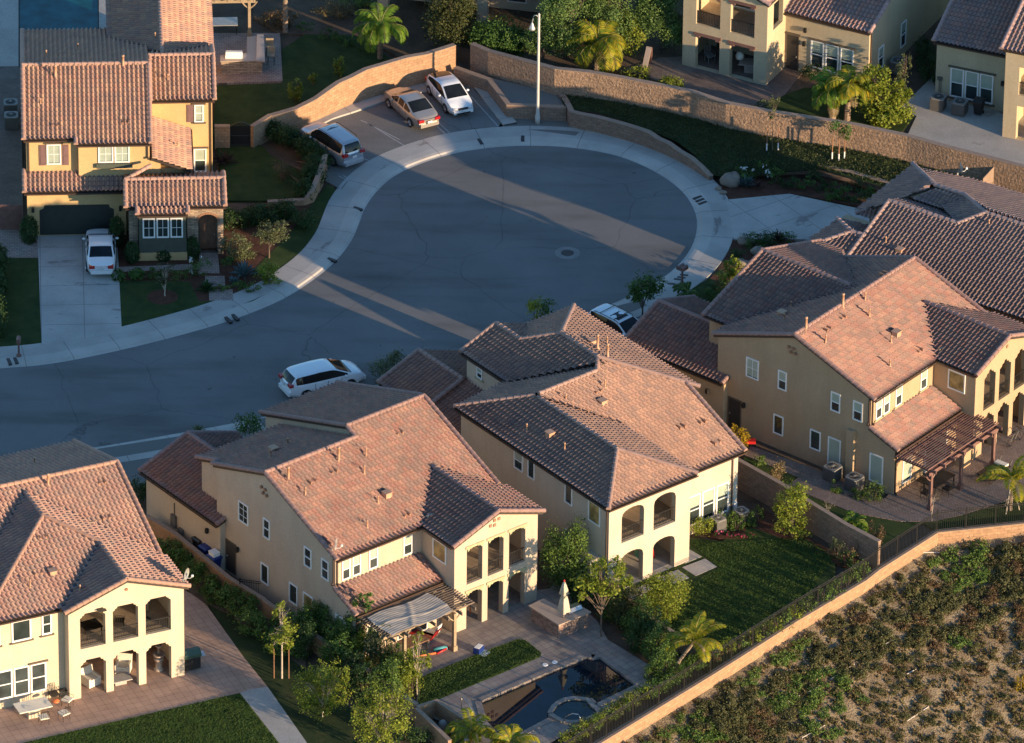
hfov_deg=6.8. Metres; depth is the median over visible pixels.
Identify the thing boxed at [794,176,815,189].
shrub
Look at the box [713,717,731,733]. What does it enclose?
scrub shrub
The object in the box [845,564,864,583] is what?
shrub
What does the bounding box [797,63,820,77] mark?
shrub
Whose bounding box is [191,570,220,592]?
shrub
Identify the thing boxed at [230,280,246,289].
shrub
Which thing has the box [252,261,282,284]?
shrub
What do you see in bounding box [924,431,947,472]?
window
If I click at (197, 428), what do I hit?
spiky plant
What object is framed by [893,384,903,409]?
window
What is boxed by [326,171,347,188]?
pavement
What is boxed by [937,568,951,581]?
scrub shrub
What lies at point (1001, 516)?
lawn
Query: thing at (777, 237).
flax
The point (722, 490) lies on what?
window
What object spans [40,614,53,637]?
window
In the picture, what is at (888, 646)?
scrub shrub
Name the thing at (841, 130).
tree
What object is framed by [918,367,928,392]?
window
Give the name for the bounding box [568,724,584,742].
shrub
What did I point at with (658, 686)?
iron fence
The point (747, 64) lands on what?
patio table
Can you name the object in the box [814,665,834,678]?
scrub shrub
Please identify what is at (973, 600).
scrub shrub
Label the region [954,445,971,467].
stucco counter
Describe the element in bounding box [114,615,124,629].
patio chair
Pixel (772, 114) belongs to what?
tree
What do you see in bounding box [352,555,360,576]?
window
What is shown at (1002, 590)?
scrub shrub
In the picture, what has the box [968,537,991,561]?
scrub shrub
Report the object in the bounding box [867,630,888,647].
scrub shrub
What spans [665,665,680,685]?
shrub
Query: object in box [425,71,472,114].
hatchback
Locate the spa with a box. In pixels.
[547,696,600,726]
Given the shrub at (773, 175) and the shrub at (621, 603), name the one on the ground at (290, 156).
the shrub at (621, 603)
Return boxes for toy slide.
[642,46,651,67]
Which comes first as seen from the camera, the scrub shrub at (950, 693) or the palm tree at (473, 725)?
the palm tree at (473, 725)
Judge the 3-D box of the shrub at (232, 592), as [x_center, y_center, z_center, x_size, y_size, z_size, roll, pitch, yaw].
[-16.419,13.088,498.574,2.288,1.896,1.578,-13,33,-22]
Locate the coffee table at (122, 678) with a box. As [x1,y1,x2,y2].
[114,672,132,685]
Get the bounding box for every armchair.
[81,663,100,688]
[115,652,131,673]
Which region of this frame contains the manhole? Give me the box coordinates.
[555,247,579,258]
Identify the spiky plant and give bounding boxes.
[191,424,205,429]
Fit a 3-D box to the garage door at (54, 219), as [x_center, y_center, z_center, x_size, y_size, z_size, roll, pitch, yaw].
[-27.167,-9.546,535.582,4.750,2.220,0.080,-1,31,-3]
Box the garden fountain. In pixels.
[152,643,164,671]
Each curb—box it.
[0,136,712,448]
[308,74,453,123]
[474,87,516,125]
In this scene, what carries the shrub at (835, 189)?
on the planting bed at (767, 189)
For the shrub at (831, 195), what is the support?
on the planting bed at (767, 189)
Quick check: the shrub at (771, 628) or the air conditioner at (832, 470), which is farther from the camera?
the air conditioner at (832, 470)
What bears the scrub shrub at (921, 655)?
on the hillside
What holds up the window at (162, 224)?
in the house at (116, 115)
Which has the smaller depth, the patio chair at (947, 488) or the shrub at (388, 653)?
the shrub at (388, 653)
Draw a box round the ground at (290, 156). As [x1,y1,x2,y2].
[22,0,931,742]
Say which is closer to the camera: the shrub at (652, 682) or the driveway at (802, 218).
the shrub at (652, 682)
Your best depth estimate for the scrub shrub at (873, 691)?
496.76 m
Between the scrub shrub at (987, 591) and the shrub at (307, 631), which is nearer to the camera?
the shrub at (307, 631)
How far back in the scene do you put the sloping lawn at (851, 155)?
544.59 m
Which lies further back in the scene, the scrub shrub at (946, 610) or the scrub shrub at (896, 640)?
the scrub shrub at (946, 610)
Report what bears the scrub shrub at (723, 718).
on the hillside
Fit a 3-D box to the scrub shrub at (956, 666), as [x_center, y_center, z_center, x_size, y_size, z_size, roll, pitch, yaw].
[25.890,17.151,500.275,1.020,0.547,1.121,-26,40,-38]
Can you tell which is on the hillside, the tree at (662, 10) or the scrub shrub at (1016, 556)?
the scrub shrub at (1016, 556)
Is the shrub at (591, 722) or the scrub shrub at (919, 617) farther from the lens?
the scrub shrub at (919, 617)
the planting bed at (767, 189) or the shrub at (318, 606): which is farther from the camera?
the planting bed at (767, 189)
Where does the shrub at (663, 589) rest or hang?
on the lawn at (829, 572)
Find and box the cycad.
[195,278,214,292]
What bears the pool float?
on the patio at (499, 628)
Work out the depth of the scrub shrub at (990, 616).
503.47 m
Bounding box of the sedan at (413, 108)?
[384,87,439,128]
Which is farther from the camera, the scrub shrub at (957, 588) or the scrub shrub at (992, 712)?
the scrub shrub at (957, 588)
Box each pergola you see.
[212,0,256,36]
[360,583,475,657]
[895,412,1001,510]
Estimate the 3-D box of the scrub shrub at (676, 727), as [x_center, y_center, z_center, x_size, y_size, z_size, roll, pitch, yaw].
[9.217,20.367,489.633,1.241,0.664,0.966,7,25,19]
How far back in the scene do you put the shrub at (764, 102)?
548.26 m
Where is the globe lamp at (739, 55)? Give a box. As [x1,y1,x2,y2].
[735,51,744,59]
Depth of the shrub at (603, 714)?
488.01 m
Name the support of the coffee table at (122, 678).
on the house at (79, 543)
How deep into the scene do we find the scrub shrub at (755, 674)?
494.50 m
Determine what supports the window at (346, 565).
in the house at (400, 495)
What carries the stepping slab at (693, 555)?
on the lawn at (829, 572)
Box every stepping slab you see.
[631,584,649,598]
[657,570,688,583]
[682,559,716,575]
[685,549,701,562]
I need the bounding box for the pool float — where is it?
[433,645,447,650]
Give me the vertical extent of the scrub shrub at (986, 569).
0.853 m
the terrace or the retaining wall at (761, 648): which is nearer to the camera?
the retaining wall at (761, 648)
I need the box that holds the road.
[0,146,696,455]
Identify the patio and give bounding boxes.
[0,0,18,66]
[0,67,22,208]
[0,590,266,742]
[99,0,105,28]
[213,33,282,84]
[382,583,654,742]
[625,56,801,106]
[789,424,1023,521]
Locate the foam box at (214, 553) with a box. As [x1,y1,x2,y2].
[209,548,219,557]
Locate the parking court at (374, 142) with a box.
[326,84,502,178]
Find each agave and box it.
[229,259,258,277]
[229,275,241,282]
[738,174,754,186]
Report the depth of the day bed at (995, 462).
512.01 m
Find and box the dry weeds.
[643,551,1023,742]
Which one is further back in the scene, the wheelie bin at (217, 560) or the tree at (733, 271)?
the tree at (733, 271)
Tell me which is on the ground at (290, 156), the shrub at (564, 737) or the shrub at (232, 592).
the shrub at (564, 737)
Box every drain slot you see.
[6,358,11,365]
[224,316,232,323]
[231,314,239,320]
[327,257,336,262]
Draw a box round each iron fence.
[239,578,260,592]
[564,549,877,742]
[876,502,1023,568]
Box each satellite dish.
[181,568,193,581]
[329,538,342,554]
[956,162,967,174]
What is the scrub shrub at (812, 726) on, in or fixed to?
on the hillside
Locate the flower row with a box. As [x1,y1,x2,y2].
[712,530,755,538]
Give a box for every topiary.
[19,214,38,244]
[108,213,125,247]
[124,240,140,263]
[156,250,171,261]
[187,234,200,259]
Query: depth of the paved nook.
550.64 m
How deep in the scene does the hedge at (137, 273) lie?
531.16 m
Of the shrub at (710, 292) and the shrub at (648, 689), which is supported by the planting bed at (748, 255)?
the shrub at (710, 292)
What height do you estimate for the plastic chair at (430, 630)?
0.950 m
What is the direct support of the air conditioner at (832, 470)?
on the path at (812, 476)
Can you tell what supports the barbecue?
on the patio at (226, 669)
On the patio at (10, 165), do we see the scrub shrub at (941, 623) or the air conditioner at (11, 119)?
the air conditioner at (11, 119)
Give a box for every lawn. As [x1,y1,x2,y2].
[0,258,40,346]
[45,695,275,742]
[119,280,259,325]
[208,605,387,742]
[212,34,389,149]
[216,145,315,202]
[253,184,335,274]
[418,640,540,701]
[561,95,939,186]
[636,527,835,672]
[692,278,719,302]
[744,456,921,547]
[762,88,914,131]
[924,498,1023,530]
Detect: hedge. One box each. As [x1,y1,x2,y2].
[0,243,10,337]
[111,267,164,281]
[223,197,317,229]
[256,114,333,200]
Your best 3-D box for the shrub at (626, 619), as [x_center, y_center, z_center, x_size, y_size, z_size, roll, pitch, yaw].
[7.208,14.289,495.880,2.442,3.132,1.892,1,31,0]
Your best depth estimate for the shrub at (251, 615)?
495.69 m
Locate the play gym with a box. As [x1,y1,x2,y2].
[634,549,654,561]
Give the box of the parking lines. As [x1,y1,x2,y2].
[339,96,497,180]
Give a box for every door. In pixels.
[39,204,113,234]
[199,214,216,247]
[225,538,235,575]
[727,396,741,427]
[785,34,799,70]
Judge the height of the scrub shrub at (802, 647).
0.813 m
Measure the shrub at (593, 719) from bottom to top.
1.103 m
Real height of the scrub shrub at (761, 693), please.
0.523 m
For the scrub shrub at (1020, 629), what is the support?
on the hillside
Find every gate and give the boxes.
[0,204,22,229]
[230,122,250,146]
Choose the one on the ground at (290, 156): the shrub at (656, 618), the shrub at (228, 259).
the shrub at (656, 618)
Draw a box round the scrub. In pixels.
[625,542,1023,742]
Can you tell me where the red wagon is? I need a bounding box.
[746,438,755,446]
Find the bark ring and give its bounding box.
[147,289,177,304]
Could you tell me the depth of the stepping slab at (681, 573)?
501.92 m
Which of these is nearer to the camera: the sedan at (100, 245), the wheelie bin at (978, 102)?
the sedan at (100, 245)
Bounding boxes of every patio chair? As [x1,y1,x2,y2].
[37,711,49,721]
[48,683,59,699]
[57,706,70,716]
[60,688,73,707]
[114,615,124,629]
[704,45,715,63]
[916,470,928,482]
[919,486,927,498]
[942,481,954,497]
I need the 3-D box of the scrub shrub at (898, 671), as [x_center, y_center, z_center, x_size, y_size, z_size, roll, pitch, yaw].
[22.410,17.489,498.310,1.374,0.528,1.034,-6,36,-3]
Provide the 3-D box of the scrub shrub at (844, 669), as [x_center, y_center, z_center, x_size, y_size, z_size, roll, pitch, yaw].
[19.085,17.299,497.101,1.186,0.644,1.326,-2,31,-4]
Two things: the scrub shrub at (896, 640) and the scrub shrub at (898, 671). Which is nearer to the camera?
the scrub shrub at (898, 671)
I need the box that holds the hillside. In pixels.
[622,536,1023,742]
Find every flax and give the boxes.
[213,148,240,168]
[750,178,763,189]
[771,230,788,241]
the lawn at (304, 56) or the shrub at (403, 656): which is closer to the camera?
the shrub at (403, 656)
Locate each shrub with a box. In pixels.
[130,475,145,502]
[156,535,182,558]
[164,544,192,565]
[172,269,187,280]
[174,561,184,575]
[178,557,209,582]
[183,256,216,276]
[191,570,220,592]
[197,578,231,606]
[212,583,244,609]
[213,281,231,291]
[216,254,234,265]
[218,230,256,261]
[224,591,260,619]
[228,605,266,636]
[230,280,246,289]
[231,409,264,435]
[243,281,261,292]
[251,617,280,641]
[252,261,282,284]
[253,6,301,29]
[261,628,293,653]
[271,159,293,181]
[272,632,304,660]
[283,599,320,646]
[286,78,304,101]
[292,619,317,659]
[296,21,314,30]
[305,600,327,636]
[307,72,317,84]
[310,0,356,18]
[316,604,335,637]
[317,629,356,674]
[318,27,332,39]
[321,616,359,653]
[330,31,344,41]
[332,56,345,76]
[332,615,348,648]
[338,0,374,8]
[339,647,366,691]
[343,38,357,47]
[348,626,383,665]
[348,659,378,704]
[357,42,372,51]
[361,619,395,673]
[366,347,406,383]
[369,657,405,701]
[374,642,404,672]
[382,648,418,691]
[392,723,434,742]
[397,658,423,694]
[466,11,533,56]
[525,295,544,319]
[536,297,556,316]
[537,511,597,598]
[557,729,576,742]
[562,725,581,742]
[568,572,597,610]
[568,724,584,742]
[572,720,590,736]
[578,716,596,733]
[584,713,602,730]
[589,712,608,727]
[591,707,611,722]
[596,573,629,622]
[599,706,618,721]
[603,701,620,720]
[606,582,644,634]
[611,700,625,717]
[613,697,630,711]
[618,65,651,79]
[619,8,646,55]
[619,594,654,636]
[620,691,637,706]
[623,690,642,707]
[625,618,655,653]
[630,686,644,703]
[631,604,666,650]
[635,683,651,699]
[638,567,692,625]
[638,682,657,699]
[640,619,672,661]
[642,651,666,684]
[647,638,679,676]
[648,680,662,696]
[652,677,670,693]
[653,74,685,86]
[654,726,671,739]
[656,673,672,690]
[662,669,675,687]
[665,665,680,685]
[666,723,683,733]
[670,663,683,683]
[674,711,685,723]
[675,662,690,679]
[677,722,705,742]
[679,658,694,676]
[681,655,702,675]
[688,653,708,672]
[688,721,711,734]
[689,708,705,723]
[690,515,718,537]
[693,699,715,710]
[694,652,709,669]
[699,716,715,732]
[703,700,728,715]
[703,730,715,742]
[704,285,722,300]
[705,278,727,288]
[706,728,728,742]
[707,709,730,726]
[708,647,721,661]
[710,648,722,661]
[712,693,726,707]
[713,678,739,693]
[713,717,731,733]
[715,267,731,277]
[717,701,737,712]
[718,636,737,654]
[718,716,740,725]
[720,691,737,707]
[723,705,745,721]
[726,509,735,524]
[727,513,743,531]
[727,729,747,742]
[728,635,749,650]
[729,247,746,258]
[729,712,746,726]
[729,737,746,742]
[730,724,744,738]
[731,423,750,452]
[733,676,757,686]
[735,166,755,180]
[735,693,757,705]
[735,733,757,742]
[736,232,756,245]
[737,701,758,714]
[737,725,749,735]
[738,719,752,728]
[740,515,751,527]
[740,628,764,644]
[740,685,758,696]
[741,716,759,726]
[742,706,758,723]
[744,237,764,249]
[744,724,764,742]
[745,695,762,705]
[746,509,755,526]
[747,666,761,679]
[748,231,763,242]
[749,701,767,716]
[752,455,767,466]
[752,689,767,697]
[753,98,771,108]
[753,504,764,520]
[753,726,775,736]
[754,618,774,635]
[754,721,767,730]
[755,157,775,173]
[756,710,771,719]
[757,234,777,247]
[757,684,779,695]
[758,699,772,713]
[758,714,777,729]
[759,229,782,241]
[761,736,785,742]
[765,166,784,183]
[765,617,784,632]
[765,697,778,707]
[767,460,785,479]
[767,675,784,688]
[769,648,796,666]
[770,701,789,714]
[772,670,794,680]
[772,690,790,701]
[773,230,796,243]
[773,725,787,736]
[775,607,794,628]
[775,691,800,706]
[776,719,788,728]
[779,176,798,188]
[779,708,795,721]
[784,680,805,693]
[785,722,806,735]
[786,604,806,618]
[790,636,811,650]
[790,673,804,682]
[792,651,802,661]
[792,698,809,708]
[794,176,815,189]
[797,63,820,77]
[797,678,815,687]
[797,707,806,721]
[798,592,818,610]
[799,696,819,715]
[800,661,807,673]
[802,716,823,735]
[803,631,822,642]
[804,668,820,683]
[805,170,822,181]
[805,649,824,669]
[806,681,826,704]
[812,178,830,192]
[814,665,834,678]
[815,642,833,653]
[816,585,834,602]
[817,678,830,688]
[817,706,830,719]
[821,726,844,740]
[822,188,840,201]
[824,576,846,594]
[824,653,839,664]
[825,612,849,629]
[825,627,839,636]
[827,535,848,559]
[829,180,845,193]
[829,479,844,494]
[830,685,845,699]
[830,698,847,714]
[833,669,853,691]
[834,642,850,655]
[835,548,851,565]
[835,663,851,676]
[836,188,855,201]
[838,655,850,666]
[840,572,854,585]
[842,628,853,640]
[843,179,864,191]
[843,642,862,650]
[844,651,860,660]
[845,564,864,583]
[847,539,859,557]
[848,552,858,570]
[848,611,874,627]
[848,721,859,728]
[849,667,868,681]
[850,189,871,203]
[850,487,866,500]
[850,625,862,637]
[850,649,873,660]
[853,558,870,574]
[855,602,866,610]
[856,691,869,703]
[857,655,881,673]
[859,637,876,650]
[861,184,876,198]
[861,716,875,724]
[862,479,886,500]
[863,625,877,633]
[865,594,877,604]
[867,519,886,543]
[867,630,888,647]
[870,618,883,627]
[870,686,882,693]
[871,647,886,660]
[874,641,898,655]
[875,625,894,638]
[876,660,891,673]
[877,611,899,626]
[877,701,891,710]
[878,588,896,603]
[887,665,906,678]
[888,682,902,695]
[889,608,912,622]
[889,635,899,644]
[890,650,914,664]
[893,573,907,582]
[894,730,904,739]
[895,621,911,632]
[897,713,911,719]
[902,582,920,600]
[902,633,916,651]
[905,602,920,613]
[906,627,923,636]
[909,571,931,588]
[909,610,927,625]
[909,677,925,688]
[910,594,931,608]
[910,626,932,649]
[912,32,936,84]
[912,605,929,619]
[913,649,929,666]
[916,598,938,613]
[918,591,934,603]
[918,694,933,705]
[919,614,934,624]
[919,624,936,636]
[919,715,936,726]
[921,735,934,742]
[924,556,944,568]
[926,580,939,589]
[927,638,943,651]
[928,666,944,674]
[930,605,951,621]
[932,594,954,609]
[932,615,946,625]
[933,589,948,601]
[933,627,947,642]
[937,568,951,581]
[939,545,960,562]
[939,581,957,602]
[940,625,967,639]
[943,601,961,613]
[943,689,957,700]
[945,635,972,652]
[947,661,965,670]
[948,582,962,593]
[950,563,965,575]
[950,711,965,719]
[954,733,969,742]
[955,568,984,584]
[955,590,966,605]
[956,579,972,589]
[957,615,976,629]
[957,676,973,686]
[960,548,982,568]
[960,628,978,640]
[962,592,976,603]
[962,604,979,616]
[964,586,986,600]
[964,725,982,736]
[967,594,989,613]
[967,641,980,655]
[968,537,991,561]
[968,617,993,631]
[970,572,990,585]
[975,561,990,578]
[977,663,990,676]
[978,611,999,624]
[979,587,995,598]
[980,590,998,605]
[983,557,996,569]
[984,708,998,722]
[985,581,1003,591]
[987,572,1003,583]
[989,573,1020,593]
[992,561,1013,576]
[992,605,1011,615]
[994,541,1013,559]
[994,629,1008,640]
[996,554,1010,566]
[996,670,1008,676]
[997,589,1013,602]
[1001,570,1016,583]
[1002,584,1023,600]
[1003,654,1017,665]
[1008,559,1023,573]
[1009,603,1023,620]
[1010,546,1023,560]
[1010,622,1023,636]
[1014,674,1023,690]
[1017,719,1023,729]
[1018,642,1023,650]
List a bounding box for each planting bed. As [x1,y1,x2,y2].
[117,184,334,300]
[156,538,305,668]
[253,0,446,57]
[697,507,871,574]
[711,239,795,289]
[721,174,875,207]
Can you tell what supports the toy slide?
on the patio at (778, 85)
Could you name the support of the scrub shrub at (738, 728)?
on the hillside
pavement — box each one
[0,126,732,462]
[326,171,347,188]
[501,119,578,135]
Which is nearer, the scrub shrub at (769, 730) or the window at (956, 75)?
the scrub shrub at (769, 730)
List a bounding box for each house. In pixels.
[0,438,190,708]
[20,0,227,260]
[137,380,545,658]
[375,303,747,594]
[377,0,588,30]
[624,238,1023,494]
[682,0,949,85]
[809,161,1023,323]
[931,0,1023,140]
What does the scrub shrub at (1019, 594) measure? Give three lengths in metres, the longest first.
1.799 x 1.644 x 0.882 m
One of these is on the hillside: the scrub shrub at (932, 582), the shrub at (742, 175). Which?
the scrub shrub at (932, 582)
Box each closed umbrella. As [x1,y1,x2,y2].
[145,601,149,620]
[557,580,570,617]
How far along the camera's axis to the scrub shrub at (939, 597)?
503.48 m
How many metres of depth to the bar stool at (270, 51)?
555.22 m
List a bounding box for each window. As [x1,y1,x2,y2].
[0,669,12,699]
[10,619,33,644]
[13,665,29,696]
[28,659,47,692]
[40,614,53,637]
[45,142,62,164]
[98,147,112,162]
[114,147,129,162]
[142,218,154,237]
[156,218,168,237]
[170,218,182,237]
[192,103,205,123]
[193,147,207,171]
[238,500,248,525]
[260,562,268,585]
[263,517,269,540]
[289,581,297,606]
[303,591,312,618]
[304,545,311,569]
[321,558,328,581]
[335,613,345,641]
[342,559,350,580]
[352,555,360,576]
[369,548,377,569]
[397,623,427,640]
[403,534,412,555]
[432,538,446,564]
[474,366,483,382]
[507,0,526,3]
[513,451,522,472]
[527,460,534,480]
[564,484,572,506]
[588,500,600,527]
[690,492,700,525]
[701,487,714,520]
[715,481,728,513]
[734,4,754,10]
[745,356,758,380]
[773,413,783,436]
[777,369,786,391]
[809,428,820,451]
[810,40,823,69]
[825,44,838,73]
[827,436,840,463]
[830,391,840,413]
[840,47,853,72]
[852,400,862,422]
[869,452,883,484]
[874,399,882,422]
[878,44,883,70]
[882,394,890,416]
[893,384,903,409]
[900,19,906,48]
[901,455,911,483]
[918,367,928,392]
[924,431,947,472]
[947,369,965,393]
[949,68,963,97]
[964,70,978,100]
[979,73,993,104]
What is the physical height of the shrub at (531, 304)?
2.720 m
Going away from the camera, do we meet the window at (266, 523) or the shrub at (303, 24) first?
the window at (266, 523)
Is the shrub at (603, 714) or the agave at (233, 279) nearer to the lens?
the shrub at (603, 714)
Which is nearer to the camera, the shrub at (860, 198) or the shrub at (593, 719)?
the shrub at (593, 719)
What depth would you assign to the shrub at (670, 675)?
491.20 m
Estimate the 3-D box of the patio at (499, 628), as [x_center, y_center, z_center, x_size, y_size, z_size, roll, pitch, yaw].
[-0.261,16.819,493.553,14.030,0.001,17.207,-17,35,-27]
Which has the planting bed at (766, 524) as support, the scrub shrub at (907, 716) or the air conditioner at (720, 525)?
the air conditioner at (720, 525)
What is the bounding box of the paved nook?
[485,79,562,104]
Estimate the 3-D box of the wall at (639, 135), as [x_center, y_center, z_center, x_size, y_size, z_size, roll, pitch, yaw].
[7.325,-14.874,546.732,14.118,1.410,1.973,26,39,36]
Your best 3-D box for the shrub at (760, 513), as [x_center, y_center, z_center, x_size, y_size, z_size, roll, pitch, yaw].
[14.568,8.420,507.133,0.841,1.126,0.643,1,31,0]
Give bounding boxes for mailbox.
[16,335,20,356]
[676,263,687,282]
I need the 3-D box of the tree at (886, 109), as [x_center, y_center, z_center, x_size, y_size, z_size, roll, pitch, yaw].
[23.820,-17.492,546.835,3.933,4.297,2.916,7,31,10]
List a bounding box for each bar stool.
[266,38,273,56]
[267,46,274,61]
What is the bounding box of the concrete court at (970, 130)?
[900,78,1023,163]
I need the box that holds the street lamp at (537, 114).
[529,13,539,123]
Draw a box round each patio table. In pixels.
[13,696,52,718]
[80,618,102,639]
[212,17,237,33]
[397,633,429,651]
[738,58,753,73]
[922,469,955,497]
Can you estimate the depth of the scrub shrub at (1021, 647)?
502.55 m
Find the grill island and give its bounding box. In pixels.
[220,34,264,73]
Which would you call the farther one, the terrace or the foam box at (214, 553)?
the terrace
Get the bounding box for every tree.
[149,262,180,295]
[250,218,290,257]
[261,600,298,678]
[282,0,287,32]
[291,657,354,723]
[344,591,373,649]
[348,681,415,742]
[352,2,408,59]
[407,631,432,694]
[417,0,482,47]
[444,707,495,742]
[489,723,539,742]
[518,14,563,59]
[534,0,606,58]
[567,19,626,72]
[569,554,633,636]
[578,0,652,52]
[625,268,667,315]
[632,0,682,53]
[660,610,725,675]
[672,281,700,297]
[719,254,744,281]
[766,95,779,150]
[771,480,812,539]
[809,66,856,118]
[824,65,873,120]
[825,120,852,160]
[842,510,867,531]
[856,63,915,128]
[894,53,911,88]
[931,493,940,520]
[975,455,1023,513]
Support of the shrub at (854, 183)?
on the planting bed at (767, 189)
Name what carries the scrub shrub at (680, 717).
on the hillside
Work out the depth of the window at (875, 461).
510.21 m
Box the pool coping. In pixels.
[475,653,640,736]
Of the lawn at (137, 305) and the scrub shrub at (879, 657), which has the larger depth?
the lawn at (137, 305)
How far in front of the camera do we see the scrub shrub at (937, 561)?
505.27 m
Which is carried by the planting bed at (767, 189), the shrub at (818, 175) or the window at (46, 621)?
the shrub at (818, 175)
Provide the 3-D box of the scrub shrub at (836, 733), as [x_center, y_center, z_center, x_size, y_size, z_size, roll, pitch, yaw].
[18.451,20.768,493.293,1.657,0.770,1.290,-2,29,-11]
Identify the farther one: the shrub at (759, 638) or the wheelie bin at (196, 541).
the wheelie bin at (196, 541)
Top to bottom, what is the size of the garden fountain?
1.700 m
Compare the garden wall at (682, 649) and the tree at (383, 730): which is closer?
the tree at (383, 730)
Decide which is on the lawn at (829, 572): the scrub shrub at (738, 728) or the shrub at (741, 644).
the shrub at (741, 644)
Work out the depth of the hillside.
498.50 m
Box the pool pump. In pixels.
[439,719,462,737]
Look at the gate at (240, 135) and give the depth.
545.63 m
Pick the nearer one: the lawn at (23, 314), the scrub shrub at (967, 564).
the scrub shrub at (967, 564)
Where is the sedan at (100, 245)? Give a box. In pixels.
[82,228,118,273]
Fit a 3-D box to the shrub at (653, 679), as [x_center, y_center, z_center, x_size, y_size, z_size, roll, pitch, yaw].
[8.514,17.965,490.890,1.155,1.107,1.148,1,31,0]
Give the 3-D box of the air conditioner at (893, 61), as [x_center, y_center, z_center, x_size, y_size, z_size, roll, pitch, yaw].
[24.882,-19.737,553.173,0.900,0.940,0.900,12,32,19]
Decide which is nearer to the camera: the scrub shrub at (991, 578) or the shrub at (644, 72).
the scrub shrub at (991, 578)
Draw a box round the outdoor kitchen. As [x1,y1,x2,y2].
[528,599,590,638]
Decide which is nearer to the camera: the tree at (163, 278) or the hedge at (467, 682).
the hedge at (467, 682)
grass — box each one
[23,537,832,742]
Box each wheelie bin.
[191,536,201,549]
[198,543,211,554]
[206,553,222,566]
[972,96,985,114]
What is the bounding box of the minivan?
[278,358,365,396]
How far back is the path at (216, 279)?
531.37 m
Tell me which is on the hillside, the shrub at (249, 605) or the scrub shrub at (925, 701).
the scrub shrub at (925, 701)
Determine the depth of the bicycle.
515.12 m
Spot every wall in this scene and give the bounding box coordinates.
[146,514,418,721]
[215,124,229,149]
[250,114,271,147]
[267,154,327,208]
[270,43,455,138]
[415,699,468,742]
[415,707,451,742]
[453,66,565,120]
[470,42,1023,192]
[558,93,712,179]
[566,551,704,662]
[593,520,1023,742]
[737,457,880,566]
[751,165,889,191]
[983,167,993,183]
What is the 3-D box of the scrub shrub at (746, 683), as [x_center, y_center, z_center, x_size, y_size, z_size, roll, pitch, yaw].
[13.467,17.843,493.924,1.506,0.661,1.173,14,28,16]
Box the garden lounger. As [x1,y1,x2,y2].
[409,628,440,643]
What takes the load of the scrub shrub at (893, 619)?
on the hillside
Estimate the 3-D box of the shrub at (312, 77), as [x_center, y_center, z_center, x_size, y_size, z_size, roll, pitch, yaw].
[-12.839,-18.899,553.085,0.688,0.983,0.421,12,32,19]
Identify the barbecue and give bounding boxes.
[185,646,205,669]
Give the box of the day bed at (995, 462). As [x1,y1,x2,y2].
[975,456,1011,483]
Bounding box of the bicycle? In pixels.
[1007,426,1023,446]
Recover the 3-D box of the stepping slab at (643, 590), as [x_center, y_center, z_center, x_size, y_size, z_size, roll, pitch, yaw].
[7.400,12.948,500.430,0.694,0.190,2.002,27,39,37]
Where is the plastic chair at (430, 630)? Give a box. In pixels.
[424,623,441,635]
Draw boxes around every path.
[0,229,37,257]
[119,264,198,271]
[199,253,219,272]
[205,276,224,286]
[209,289,232,300]
[240,687,306,742]
[745,446,883,505]
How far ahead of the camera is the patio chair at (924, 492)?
509.36 m
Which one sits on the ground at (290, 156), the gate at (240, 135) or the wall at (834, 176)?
the wall at (834, 176)
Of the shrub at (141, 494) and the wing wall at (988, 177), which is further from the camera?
the wing wall at (988, 177)
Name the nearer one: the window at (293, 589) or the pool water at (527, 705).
the pool water at (527, 705)
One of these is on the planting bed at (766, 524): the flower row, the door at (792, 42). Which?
the flower row
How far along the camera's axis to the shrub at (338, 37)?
558.33 m
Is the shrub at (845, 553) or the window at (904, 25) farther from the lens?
the window at (904, 25)
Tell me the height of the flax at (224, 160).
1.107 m
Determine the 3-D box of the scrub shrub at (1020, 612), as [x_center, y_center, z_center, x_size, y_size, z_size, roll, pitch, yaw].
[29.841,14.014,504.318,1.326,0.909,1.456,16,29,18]
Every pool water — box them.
[19,0,97,66]
[482,659,632,732]
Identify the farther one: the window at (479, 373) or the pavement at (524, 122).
the pavement at (524, 122)
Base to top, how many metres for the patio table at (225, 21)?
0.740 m
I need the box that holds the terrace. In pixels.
[437,0,1002,132]
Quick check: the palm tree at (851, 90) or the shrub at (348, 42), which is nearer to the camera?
the palm tree at (851, 90)
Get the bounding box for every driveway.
[38,235,121,344]
[98,436,178,488]
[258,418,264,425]
[615,302,645,319]
[727,194,869,241]
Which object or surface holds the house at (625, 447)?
on the ground at (290, 156)
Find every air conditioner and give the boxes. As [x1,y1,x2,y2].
[3,98,17,111]
[4,111,17,129]
[710,513,726,532]
[733,506,749,524]
[822,461,842,482]
[844,471,864,492]
[889,56,905,74]
[930,92,946,111]
[951,97,968,116]
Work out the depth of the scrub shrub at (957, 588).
504.45 m
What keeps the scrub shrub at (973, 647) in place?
on the hillside
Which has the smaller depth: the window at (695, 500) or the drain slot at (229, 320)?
the window at (695, 500)
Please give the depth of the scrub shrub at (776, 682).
494.45 m
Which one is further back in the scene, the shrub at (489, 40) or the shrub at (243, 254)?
the shrub at (489, 40)
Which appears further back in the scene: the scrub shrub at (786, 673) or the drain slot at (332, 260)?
the drain slot at (332, 260)
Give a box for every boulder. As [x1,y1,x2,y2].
[720,171,739,187]
[735,258,748,267]
[737,236,754,245]
[750,246,761,255]
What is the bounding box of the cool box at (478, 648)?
[473,643,489,656]
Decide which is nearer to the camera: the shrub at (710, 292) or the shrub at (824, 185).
the shrub at (710, 292)
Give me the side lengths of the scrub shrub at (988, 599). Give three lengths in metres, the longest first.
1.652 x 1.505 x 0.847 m
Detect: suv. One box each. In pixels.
[299,122,364,166]
[587,303,637,334]
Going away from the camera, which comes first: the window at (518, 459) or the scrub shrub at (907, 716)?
the scrub shrub at (907, 716)

